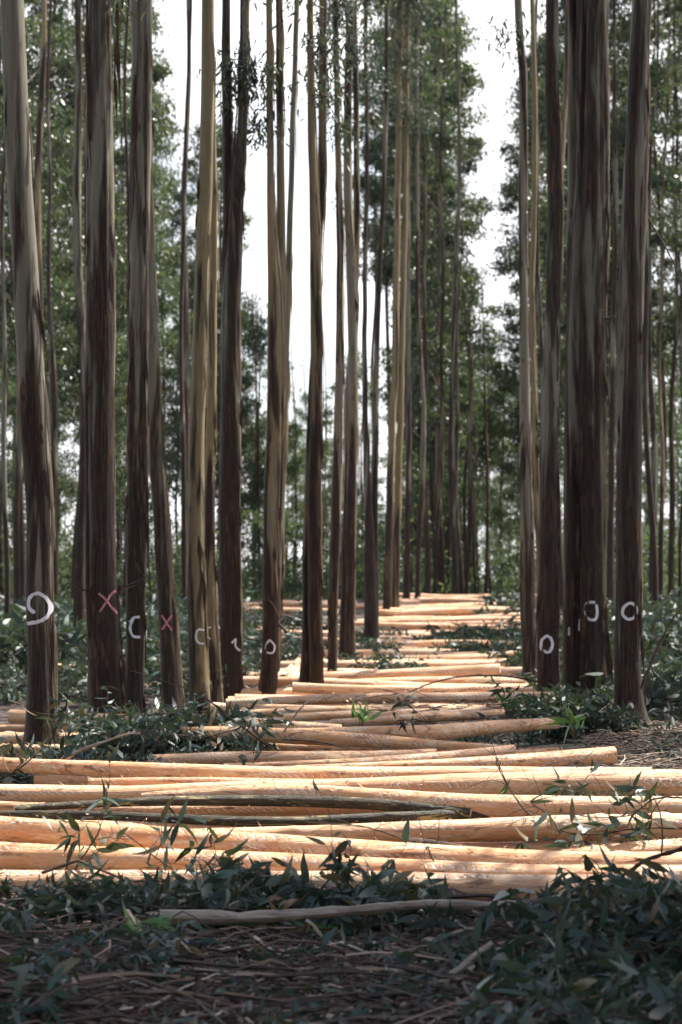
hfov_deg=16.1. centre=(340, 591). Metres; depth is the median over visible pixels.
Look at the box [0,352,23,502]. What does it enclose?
gum tree
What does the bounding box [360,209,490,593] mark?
gum tree
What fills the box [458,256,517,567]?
gum tree
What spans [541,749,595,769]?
leafy branch
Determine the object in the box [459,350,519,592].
gum tree
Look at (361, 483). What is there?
gum tree
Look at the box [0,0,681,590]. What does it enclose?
sky
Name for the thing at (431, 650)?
peeled log
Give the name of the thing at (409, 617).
peeled log
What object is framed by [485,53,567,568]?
gum tree
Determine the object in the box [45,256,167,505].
gum tree
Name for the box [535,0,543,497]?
gum tree
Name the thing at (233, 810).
peeled log
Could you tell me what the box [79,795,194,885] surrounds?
leafy branch
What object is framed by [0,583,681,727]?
undergrowth
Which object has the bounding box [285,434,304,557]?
gum tree
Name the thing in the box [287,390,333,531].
gum tree
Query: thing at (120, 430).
gum tree
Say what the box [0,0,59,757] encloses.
gum tree
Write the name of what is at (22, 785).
peeled log
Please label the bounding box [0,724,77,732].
peeled log
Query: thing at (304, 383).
gum tree
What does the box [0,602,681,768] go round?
row litter
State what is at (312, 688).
peeled log
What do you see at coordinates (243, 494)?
gum tree
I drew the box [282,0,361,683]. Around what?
gum tree
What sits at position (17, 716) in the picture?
peeled log
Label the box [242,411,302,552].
gum tree
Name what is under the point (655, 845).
peeled log
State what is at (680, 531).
gum tree
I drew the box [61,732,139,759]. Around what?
bare branch
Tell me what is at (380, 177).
gum tree
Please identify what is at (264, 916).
bare branch
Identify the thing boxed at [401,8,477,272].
gum tree
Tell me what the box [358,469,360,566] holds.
gum tree
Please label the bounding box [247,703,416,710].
peeled log
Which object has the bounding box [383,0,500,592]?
gum tree
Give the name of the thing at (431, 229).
gum tree
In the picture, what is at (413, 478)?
gum tree
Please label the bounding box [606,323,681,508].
gum tree
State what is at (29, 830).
peeled log
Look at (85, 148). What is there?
gum tree
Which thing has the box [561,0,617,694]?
gum tree
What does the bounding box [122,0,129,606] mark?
gum tree
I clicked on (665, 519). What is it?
gum tree
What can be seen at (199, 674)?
gum tree
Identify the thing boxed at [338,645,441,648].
peeled log
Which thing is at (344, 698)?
peeled log
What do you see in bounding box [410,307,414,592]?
gum tree
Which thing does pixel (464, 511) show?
gum tree
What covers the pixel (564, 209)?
gum tree
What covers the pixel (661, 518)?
gum tree
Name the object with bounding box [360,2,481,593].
gum tree
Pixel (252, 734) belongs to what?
bare branch
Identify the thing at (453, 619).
peeled log
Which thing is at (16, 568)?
gum tree
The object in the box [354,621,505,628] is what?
peeled log
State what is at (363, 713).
green shoot
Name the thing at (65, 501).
gum tree
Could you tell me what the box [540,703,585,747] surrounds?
green shoot
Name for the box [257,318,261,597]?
gum tree
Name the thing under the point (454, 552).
gum tree
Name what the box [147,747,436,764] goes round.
peeled log
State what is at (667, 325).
gum tree
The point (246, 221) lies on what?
gum tree
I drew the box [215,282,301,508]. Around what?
gum tree
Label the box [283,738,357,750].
bare branch
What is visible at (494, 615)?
peeled log
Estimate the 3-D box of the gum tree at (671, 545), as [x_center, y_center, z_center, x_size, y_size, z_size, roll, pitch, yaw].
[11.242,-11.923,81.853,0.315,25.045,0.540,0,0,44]
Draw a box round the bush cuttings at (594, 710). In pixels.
[443,666,681,841]
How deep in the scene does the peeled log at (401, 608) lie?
63.97 m
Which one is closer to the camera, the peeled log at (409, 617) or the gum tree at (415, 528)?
the peeled log at (409, 617)
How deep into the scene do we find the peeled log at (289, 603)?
67.42 m
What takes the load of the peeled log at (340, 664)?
on the ground
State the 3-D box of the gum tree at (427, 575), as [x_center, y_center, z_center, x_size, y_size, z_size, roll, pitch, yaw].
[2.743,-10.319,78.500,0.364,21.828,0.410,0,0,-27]
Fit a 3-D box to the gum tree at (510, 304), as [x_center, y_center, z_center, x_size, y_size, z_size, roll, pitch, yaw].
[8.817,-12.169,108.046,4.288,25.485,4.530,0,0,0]
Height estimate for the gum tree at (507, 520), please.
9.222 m
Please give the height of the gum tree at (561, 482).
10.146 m
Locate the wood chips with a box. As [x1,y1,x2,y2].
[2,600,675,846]
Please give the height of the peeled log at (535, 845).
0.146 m
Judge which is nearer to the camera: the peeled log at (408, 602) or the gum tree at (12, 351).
the peeled log at (408, 602)
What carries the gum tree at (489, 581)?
on the ground
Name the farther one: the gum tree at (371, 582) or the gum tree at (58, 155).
the gum tree at (58, 155)
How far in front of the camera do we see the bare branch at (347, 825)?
12.09 m
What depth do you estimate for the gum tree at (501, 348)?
103.25 m
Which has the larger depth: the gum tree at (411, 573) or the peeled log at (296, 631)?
the gum tree at (411, 573)
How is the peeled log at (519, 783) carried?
on the peeled log at (494, 806)
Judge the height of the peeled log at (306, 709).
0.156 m
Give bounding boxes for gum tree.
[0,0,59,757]
[0,0,84,604]
[0,0,166,591]
[0,1,82,595]
[0,14,62,363]
[0,52,73,547]
[0,126,9,617]
[0,273,47,541]
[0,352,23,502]
[0,373,78,542]
[2,0,191,331]
[6,86,81,427]
[7,328,78,558]
[13,415,21,603]
[24,0,130,598]
[34,0,46,317]
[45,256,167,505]
[46,0,58,599]
[53,0,180,595]
[53,53,126,447]
[57,4,191,489]
[64,433,65,579]
[66,331,167,551]
[70,0,158,713]
[72,0,84,627]
[84,55,86,273]
[114,101,180,433]
[115,266,219,506]
[116,333,122,553]
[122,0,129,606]
[123,0,152,713]
[148,115,185,714]
[157,164,196,581]
[158,253,248,505]
[169,122,244,466]
[175,74,267,547]
[178,0,191,618]
[181,0,190,542]
[187,0,215,713]
[188,96,232,702]
[195,0,291,702]
[204,369,265,541]
[205,287,306,592]
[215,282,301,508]
[216,0,300,694]
[216,425,218,583]
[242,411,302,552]
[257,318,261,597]
[278,0,298,671]
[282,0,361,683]
[284,410,328,575]
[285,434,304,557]
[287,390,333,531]
[288,0,380,671]
[291,356,296,582]
[293,398,297,592]
[301,434,360,594]
[303,0,396,658]
[303,331,306,427]
[304,349,387,528]
[322,312,326,583]
[327,0,407,639]
[328,25,400,479]
[342,2,420,420]
[356,409,359,545]
[358,444,359,529]
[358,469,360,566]
[359,0,462,616]
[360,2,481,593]
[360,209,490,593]
[360,424,363,585]
[361,9,426,568]
[362,0,484,598]
[369,0,444,607]
[372,245,518,533]
[375,13,484,504]
[375,31,467,566]
[378,3,452,598]
[378,453,413,548]
[381,0,514,594]
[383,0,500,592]
[396,288,515,510]
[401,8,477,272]
[405,370,406,488]
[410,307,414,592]
[411,195,413,321]
[412,356,416,586]
[413,482,416,560]
[419,22,430,593]
[424,63,431,530]
[427,427,432,571]
[430,29,438,581]
[433,2,445,593]
[433,478,438,589]
[443,57,450,594]
[444,369,448,574]
[448,0,460,594]
[454,206,464,593]
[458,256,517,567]
[458,314,517,593]
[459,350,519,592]
[463,262,469,584]
[463,285,470,558]
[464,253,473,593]
[472,278,479,593]
[474,0,539,678]
[476,493,479,593]
[478,477,504,561]
[478,500,513,570]
[482,280,488,593]
[482,389,561,583]
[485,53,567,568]
[485,293,564,513]
[487,18,567,458]
[487,358,491,593]
[490,82,565,452]
[491,481,519,559]
[495,0,675,361]
[496,34,567,425]
[505,418,509,586]
[526,15,612,408]
[529,0,539,591]
[533,0,563,691]
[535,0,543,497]
[537,299,677,506]
[538,0,671,596]
[540,0,681,595]
[558,0,567,614]
[558,292,563,476]
[560,12,667,552]
[560,430,563,541]
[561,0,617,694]
[566,0,681,559]
[606,0,617,601]
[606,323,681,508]
[608,0,681,739]
[609,0,681,288]
[619,96,681,419]
[641,284,681,512]
[642,222,658,606]
[642,403,681,548]
[645,474,647,590]
[647,361,652,577]
[648,0,659,592]
[652,50,681,427]
[657,0,670,598]
[659,368,681,512]
[667,0,678,595]
[672,0,681,596]
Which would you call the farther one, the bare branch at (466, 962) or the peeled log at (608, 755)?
the peeled log at (608, 755)
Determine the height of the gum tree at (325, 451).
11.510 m
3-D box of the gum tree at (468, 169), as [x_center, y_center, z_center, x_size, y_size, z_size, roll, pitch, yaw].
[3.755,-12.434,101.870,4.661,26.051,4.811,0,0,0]
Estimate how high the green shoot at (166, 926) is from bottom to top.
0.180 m
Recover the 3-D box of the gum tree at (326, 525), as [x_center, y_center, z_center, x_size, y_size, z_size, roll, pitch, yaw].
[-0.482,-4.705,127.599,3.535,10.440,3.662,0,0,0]
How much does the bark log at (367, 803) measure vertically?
0.163 m
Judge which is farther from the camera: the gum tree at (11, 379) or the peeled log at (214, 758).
the gum tree at (11, 379)
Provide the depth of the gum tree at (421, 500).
73.72 m
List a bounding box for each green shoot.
[122,900,174,946]
[149,915,178,941]
[351,701,381,726]
[496,690,523,718]
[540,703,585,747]
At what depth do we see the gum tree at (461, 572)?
87.64 m
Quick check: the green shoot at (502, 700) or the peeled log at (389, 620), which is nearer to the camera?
the green shoot at (502, 700)
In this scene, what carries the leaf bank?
on the ground
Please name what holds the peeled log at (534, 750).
on the ground
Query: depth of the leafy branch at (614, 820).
12.30 m
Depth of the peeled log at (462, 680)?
33.02 m
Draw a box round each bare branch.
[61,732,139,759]
[128,669,271,748]
[159,897,569,925]
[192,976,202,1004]
[223,886,333,934]
[269,599,294,633]
[273,781,447,843]
[283,695,326,732]
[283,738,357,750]
[402,863,472,919]
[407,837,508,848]
[408,674,536,692]
[413,806,452,861]
[440,941,492,979]
[463,717,533,815]
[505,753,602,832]
[576,788,681,881]
[640,606,681,689]
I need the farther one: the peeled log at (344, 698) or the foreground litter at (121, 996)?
the peeled log at (344, 698)
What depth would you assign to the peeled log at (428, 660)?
39.64 m
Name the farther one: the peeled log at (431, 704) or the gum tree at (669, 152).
the gum tree at (669, 152)
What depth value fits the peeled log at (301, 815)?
14.91 m
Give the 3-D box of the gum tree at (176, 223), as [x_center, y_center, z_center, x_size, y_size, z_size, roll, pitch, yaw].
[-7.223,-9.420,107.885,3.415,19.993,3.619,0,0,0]
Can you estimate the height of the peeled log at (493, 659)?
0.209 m
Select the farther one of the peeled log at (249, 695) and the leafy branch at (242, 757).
the peeled log at (249, 695)
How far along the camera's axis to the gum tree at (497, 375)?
100.51 m
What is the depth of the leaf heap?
20.58 m
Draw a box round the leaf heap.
[0,686,301,784]
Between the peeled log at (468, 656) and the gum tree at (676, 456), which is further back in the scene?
the gum tree at (676, 456)
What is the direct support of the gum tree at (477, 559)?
on the ground
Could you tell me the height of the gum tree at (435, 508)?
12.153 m
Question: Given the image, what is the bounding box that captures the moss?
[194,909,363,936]
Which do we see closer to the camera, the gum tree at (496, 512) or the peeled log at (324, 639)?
the peeled log at (324, 639)
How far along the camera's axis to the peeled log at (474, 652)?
44.30 m
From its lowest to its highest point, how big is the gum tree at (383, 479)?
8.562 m
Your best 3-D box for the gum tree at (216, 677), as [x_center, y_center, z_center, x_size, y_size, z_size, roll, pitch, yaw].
[-1.572,-10.307,29.567,0.500,23.869,0.342,0,0,23]
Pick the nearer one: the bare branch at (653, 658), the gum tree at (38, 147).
the bare branch at (653, 658)
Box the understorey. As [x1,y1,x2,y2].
[0,475,681,599]
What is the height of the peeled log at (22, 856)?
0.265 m
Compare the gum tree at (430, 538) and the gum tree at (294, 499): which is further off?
the gum tree at (294, 499)
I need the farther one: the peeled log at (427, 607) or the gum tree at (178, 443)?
the gum tree at (178, 443)
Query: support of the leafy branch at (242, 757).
on the ground
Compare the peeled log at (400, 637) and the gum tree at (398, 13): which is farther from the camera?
the gum tree at (398, 13)
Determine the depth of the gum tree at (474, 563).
97.32 m
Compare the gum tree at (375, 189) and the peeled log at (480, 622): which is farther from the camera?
the gum tree at (375, 189)
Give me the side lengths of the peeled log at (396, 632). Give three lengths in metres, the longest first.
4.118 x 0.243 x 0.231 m
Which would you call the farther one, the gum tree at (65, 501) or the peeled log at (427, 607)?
the gum tree at (65, 501)
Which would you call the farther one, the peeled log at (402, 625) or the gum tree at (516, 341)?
the gum tree at (516, 341)
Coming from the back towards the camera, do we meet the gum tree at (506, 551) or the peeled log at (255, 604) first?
the gum tree at (506, 551)
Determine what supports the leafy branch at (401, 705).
on the peeled log at (350, 739)
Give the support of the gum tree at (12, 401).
on the ground
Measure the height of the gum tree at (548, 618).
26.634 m
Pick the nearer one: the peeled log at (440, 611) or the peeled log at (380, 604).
the peeled log at (440, 611)
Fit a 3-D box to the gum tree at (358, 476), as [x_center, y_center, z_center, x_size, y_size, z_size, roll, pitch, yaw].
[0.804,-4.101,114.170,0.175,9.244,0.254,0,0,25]
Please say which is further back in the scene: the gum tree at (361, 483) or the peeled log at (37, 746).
the gum tree at (361, 483)
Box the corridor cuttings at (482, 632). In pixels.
[242,585,536,687]
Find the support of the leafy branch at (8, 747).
on the ground
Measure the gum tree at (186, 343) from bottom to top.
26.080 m
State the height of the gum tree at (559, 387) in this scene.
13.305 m
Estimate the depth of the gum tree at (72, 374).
81.77 m
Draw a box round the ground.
[0,596,681,1023]
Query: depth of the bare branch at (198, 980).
8.43 m
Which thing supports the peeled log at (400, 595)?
on the ground
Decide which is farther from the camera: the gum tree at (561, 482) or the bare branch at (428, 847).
the gum tree at (561, 482)
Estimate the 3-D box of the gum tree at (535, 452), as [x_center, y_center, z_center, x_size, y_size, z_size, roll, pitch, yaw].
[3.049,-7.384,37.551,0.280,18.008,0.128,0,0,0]
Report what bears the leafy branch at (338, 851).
on the leaf bank
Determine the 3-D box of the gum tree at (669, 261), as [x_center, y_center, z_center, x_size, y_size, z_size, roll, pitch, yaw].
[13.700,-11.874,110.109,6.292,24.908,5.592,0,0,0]
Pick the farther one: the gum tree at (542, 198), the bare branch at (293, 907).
the gum tree at (542, 198)
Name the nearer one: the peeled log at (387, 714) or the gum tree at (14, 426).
the peeled log at (387, 714)
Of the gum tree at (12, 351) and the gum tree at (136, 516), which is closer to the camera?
the gum tree at (136, 516)
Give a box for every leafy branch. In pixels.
[0,732,59,779]
[33,694,87,733]
[42,752,129,869]
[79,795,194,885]
[170,798,248,883]
[238,737,276,765]
[305,779,409,885]
[379,693,434,733]
[507,771,681,849]
[530,758,681,842]
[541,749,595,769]
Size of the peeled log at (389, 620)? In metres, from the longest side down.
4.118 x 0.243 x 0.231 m
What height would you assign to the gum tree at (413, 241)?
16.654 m
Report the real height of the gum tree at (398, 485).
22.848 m
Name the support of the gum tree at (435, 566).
on the ground
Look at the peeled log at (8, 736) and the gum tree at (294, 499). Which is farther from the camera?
the gum tree at (294, 499)
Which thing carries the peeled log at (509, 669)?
on the ground
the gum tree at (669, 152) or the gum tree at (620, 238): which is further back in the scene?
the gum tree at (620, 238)
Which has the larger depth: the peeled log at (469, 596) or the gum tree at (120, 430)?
the gum tree at (120, 430)
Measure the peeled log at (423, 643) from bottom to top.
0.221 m
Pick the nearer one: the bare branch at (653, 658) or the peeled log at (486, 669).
the bare branch at (653, 658)
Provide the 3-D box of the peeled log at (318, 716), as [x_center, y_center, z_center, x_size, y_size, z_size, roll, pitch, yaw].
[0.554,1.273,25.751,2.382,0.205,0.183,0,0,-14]
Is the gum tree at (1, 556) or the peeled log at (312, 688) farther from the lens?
the gum tree at (1, 556)
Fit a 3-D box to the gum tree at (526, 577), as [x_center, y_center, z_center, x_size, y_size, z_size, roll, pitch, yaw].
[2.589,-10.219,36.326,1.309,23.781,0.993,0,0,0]
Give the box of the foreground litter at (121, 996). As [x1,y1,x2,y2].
[0,759,681,1023]
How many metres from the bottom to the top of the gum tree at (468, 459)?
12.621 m
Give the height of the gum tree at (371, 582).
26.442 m
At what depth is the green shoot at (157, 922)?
9.91 m
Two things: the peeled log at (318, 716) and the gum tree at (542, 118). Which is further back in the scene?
the gum tree at (542, 118)
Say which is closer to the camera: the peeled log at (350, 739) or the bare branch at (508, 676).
the peeled log at (350, 739)
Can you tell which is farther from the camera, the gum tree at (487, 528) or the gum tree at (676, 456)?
the gum tree at (676, 456)
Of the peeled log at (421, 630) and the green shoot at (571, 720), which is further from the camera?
the peeled log at (421, 630)
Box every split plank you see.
[278,664,293,675]
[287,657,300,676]
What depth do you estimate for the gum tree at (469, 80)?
88.36 m
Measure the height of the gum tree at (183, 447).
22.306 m
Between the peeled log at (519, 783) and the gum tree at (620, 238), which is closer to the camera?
the peeled log at (519, 783)
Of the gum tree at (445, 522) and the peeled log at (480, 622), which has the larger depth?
the gum tree at (445, 522)
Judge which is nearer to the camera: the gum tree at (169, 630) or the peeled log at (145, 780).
the peeled log at (145, 780)
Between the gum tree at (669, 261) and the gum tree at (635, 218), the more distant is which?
the gum tree at (669, 261)
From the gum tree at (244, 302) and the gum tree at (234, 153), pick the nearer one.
the gum tree at (234, 153)
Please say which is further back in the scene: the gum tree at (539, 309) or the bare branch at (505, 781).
the gum tree at (539, 309)
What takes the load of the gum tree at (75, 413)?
on the ground
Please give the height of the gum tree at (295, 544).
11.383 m
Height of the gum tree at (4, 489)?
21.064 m
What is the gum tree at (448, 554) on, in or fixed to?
on the ground
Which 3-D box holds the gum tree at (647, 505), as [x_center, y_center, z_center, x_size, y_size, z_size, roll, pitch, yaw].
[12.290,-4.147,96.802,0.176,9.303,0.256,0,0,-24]
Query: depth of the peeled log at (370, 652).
43.34 m
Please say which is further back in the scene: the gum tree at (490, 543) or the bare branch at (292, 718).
the gum tree at (490, 543)
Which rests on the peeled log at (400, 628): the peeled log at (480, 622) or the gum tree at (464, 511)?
the peeled log at (480, 622)
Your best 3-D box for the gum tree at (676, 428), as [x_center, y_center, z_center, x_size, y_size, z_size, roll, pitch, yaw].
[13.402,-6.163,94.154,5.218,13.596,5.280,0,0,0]
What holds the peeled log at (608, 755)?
on the ground
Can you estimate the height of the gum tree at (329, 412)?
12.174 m
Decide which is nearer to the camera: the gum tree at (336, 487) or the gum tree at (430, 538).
the gum tree at (336, 487)
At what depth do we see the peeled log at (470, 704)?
28.44 m
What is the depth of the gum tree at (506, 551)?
139.25 m
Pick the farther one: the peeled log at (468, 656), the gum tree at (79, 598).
the gum tree at (79, 598)
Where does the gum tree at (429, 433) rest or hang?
on the ground
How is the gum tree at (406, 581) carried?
on the ground
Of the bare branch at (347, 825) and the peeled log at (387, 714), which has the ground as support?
the peeled log at (387, 714)
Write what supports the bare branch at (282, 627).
attached to the gum tree at (275, 428)
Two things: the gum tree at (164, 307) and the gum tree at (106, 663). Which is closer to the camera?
the gum tree at (106, 663)
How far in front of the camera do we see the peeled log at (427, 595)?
74.31 m
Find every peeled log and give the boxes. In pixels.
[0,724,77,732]
[0,731,78,743]
[0,743,96,755]
[0,755,651,778]
[0,762,681,801]
[0,784,106,802]
[0,801,392,815]
[0,813,681,864]
[0,834,681,874]
[0,867,681,901]
[6,812,681,842]
[7,709,341,728]
[34,769,678,784]
[75,820,654,842]
[88,771,484,785]
[141,782,681,817]
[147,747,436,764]
[180,724,496,750]
[210,702,522,717]
[223,743,515,766]
[226,692,557,707]
[230,701,414,716]
[235,694,501,703]
[241,685,462,694]
[242,606,327,612]
[243,600,356,606]
[243,675,492,686]
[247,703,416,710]
[251,664,499,678]
[252,636,338,643]
[255,629,327,636]
[259,814,339,816]
[262,743,439,751]
[281,660,494,668]
[281,668,380,671]
[283,600,363,608]
[283,705,498,720]
[283,746,617,766]
[290,659,466,660]
[291,716,559,739]
[292,682,536,693]
[322,703,499,708]
[324,649,469,656]
[330,708,504,726]
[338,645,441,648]
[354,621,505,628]
[357,619,398,622]
[357,676,525,684]
[358,635,434,638]
[359,651,519,659]
[366,709,456,716]
[369,660,464,660]
[373,639,420,645]
[379,599,416,602]
[379,603,435,606]
[379,609,500,615]
[379,616,461,618]
[379,631,429,634]
[383,649,464,651]
[385,635,426,639]
[389,640,510,646]
[390,608,413,609]
[393,624,513,629]
[399,593,502,597]
[399,616,519,622]
[401,600,449,603]
[401,604,508,607]
[401,607,517,615]
[407,620,519,623]
[408,630,452,631]
[410,628,454,629]
[412,593,453,596]
[414,607,446,608]
[417,594,536,600]
[420,597,495,602]
[436,602,507,606]
[439,703,500,705]
[451,651,499,653]
[453,841,627,850]
[459,613,519,616]
[467,659,519,666]
[500,667,521,675]
[516,745,559,753]
[560,835,681,851]
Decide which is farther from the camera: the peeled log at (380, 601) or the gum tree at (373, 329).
the gum tree at (373, 329)
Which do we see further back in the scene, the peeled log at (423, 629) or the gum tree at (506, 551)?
the gum tree at (506, 551)
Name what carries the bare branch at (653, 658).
on the ground
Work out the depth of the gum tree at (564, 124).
67.09 m
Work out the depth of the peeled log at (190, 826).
13.88 m
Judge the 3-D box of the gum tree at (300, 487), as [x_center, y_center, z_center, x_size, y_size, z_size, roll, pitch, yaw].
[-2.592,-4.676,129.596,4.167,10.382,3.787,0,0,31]
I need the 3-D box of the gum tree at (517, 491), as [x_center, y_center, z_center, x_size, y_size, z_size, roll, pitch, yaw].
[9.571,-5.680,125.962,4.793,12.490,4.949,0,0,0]
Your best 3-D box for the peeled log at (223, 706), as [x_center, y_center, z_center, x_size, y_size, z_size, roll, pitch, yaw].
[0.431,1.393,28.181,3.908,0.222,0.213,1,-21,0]
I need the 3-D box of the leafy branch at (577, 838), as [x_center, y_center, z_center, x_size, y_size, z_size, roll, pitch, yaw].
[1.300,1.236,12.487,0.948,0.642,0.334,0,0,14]
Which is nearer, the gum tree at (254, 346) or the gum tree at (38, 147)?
the gum tree at (38, 147)
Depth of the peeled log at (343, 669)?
37.20 m
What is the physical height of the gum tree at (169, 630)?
23.620 m
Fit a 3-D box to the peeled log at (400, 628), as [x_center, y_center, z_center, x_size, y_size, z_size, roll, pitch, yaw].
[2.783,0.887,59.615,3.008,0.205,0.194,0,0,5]
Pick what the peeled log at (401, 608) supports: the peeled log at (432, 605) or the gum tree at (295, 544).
the peeled log at (432, 605)
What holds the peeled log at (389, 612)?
on the ground
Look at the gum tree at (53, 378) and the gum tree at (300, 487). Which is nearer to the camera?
the gum tree at (53, 378)
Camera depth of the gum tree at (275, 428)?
31.25 m
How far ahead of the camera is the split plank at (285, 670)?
33.99 m
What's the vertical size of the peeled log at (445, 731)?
0.211 m
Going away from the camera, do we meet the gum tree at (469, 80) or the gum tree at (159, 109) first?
the gum tree at (159, 109)
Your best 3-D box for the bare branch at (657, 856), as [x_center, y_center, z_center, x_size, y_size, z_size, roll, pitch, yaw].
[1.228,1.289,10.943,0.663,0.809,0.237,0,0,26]
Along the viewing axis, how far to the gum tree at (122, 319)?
88.28 m
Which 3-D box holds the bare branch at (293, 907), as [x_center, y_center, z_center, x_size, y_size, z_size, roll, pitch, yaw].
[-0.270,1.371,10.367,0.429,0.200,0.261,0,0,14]
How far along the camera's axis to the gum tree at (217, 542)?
101.64 m
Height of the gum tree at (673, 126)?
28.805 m
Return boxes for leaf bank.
[0,840,681,1023]
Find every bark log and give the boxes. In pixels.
[0,807,492,826]
[14,785,471,817]
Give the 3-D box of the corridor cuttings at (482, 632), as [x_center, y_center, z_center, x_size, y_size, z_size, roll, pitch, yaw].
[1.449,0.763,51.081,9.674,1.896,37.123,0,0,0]
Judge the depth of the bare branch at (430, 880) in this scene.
11.05 m
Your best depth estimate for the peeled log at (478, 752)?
18.61 m
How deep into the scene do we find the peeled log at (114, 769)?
16.31 m
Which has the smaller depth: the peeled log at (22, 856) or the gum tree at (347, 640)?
the peeled log at (22, 856)
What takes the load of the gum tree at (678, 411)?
on the ground
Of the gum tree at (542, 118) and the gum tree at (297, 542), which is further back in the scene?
the gum tree at (297, 542)
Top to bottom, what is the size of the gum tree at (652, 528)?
27.562 m
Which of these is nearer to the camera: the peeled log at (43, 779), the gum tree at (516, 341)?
the peeled log at (43, 779)
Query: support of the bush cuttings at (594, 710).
on the ground
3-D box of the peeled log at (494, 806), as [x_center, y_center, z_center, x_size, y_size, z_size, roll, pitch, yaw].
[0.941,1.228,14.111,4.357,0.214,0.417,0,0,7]
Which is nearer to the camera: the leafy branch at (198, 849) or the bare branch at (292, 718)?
the leafy branch at (198, 849)
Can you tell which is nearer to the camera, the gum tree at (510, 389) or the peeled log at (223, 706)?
the peeled log at (223, 706)
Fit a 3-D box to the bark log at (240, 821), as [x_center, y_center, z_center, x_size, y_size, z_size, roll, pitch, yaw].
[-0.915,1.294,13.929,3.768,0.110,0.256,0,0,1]
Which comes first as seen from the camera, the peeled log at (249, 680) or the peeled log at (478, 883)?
the peeled log at (478, 883)
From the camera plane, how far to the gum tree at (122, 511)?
92.17 m
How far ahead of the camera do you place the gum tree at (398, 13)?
64.85 m
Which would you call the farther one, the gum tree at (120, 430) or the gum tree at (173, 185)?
the gum tree at (173, 185)
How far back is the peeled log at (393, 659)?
40.09 m
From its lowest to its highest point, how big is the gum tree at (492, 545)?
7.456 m
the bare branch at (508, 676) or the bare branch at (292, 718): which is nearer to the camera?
the bare branch at (292, 718)
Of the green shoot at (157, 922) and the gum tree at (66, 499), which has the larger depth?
the gum tree at (66, 499)
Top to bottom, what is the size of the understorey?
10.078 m
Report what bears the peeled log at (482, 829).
on the ground
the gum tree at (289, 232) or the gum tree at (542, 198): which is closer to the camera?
the gum tree at (289, 232)
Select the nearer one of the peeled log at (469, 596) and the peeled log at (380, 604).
the peeled log at (380, 604)
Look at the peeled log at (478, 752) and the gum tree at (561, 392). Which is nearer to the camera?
the peeled log at (478, 752)
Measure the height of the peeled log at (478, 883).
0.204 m
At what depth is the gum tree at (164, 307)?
97.47 m
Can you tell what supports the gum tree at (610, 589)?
on the ground
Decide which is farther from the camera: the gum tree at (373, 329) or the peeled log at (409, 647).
the gum tree at (373, 329)
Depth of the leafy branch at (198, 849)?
11.36 m
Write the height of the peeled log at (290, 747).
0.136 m
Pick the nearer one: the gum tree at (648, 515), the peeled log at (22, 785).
the peeled log at (22, 785)
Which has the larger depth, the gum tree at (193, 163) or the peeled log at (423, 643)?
the gum tree at (193, 163)
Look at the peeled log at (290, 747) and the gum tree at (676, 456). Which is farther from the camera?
the gum tree at (676, 456)
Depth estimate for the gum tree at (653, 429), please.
81.67 m
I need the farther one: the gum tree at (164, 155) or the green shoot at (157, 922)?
the gum tree at (164, 155)
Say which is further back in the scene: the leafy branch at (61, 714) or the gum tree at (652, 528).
the gum tree at (652, 528)
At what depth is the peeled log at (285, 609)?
65.34 m
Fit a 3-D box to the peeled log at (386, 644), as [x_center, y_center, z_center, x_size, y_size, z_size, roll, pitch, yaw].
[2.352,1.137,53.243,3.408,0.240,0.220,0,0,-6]
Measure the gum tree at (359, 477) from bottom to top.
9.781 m
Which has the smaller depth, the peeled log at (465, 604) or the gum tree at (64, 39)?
the peeled log at (465, 604)
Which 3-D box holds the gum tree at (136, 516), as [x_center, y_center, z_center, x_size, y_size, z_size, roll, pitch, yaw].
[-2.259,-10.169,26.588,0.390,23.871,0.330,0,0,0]
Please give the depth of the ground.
23.08 m
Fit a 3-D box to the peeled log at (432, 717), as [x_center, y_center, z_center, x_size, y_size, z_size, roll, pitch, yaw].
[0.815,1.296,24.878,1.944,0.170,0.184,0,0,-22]
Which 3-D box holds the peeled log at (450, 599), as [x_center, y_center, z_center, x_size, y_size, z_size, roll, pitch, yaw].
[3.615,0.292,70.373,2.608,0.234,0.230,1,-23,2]
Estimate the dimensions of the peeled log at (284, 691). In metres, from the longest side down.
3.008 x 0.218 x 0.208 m
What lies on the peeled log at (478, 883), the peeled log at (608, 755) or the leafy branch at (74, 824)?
the leafy branch at (74, 824)
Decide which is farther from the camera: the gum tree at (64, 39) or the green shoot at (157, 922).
the gum tree at (64, 39)
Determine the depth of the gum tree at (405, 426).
90.78 m

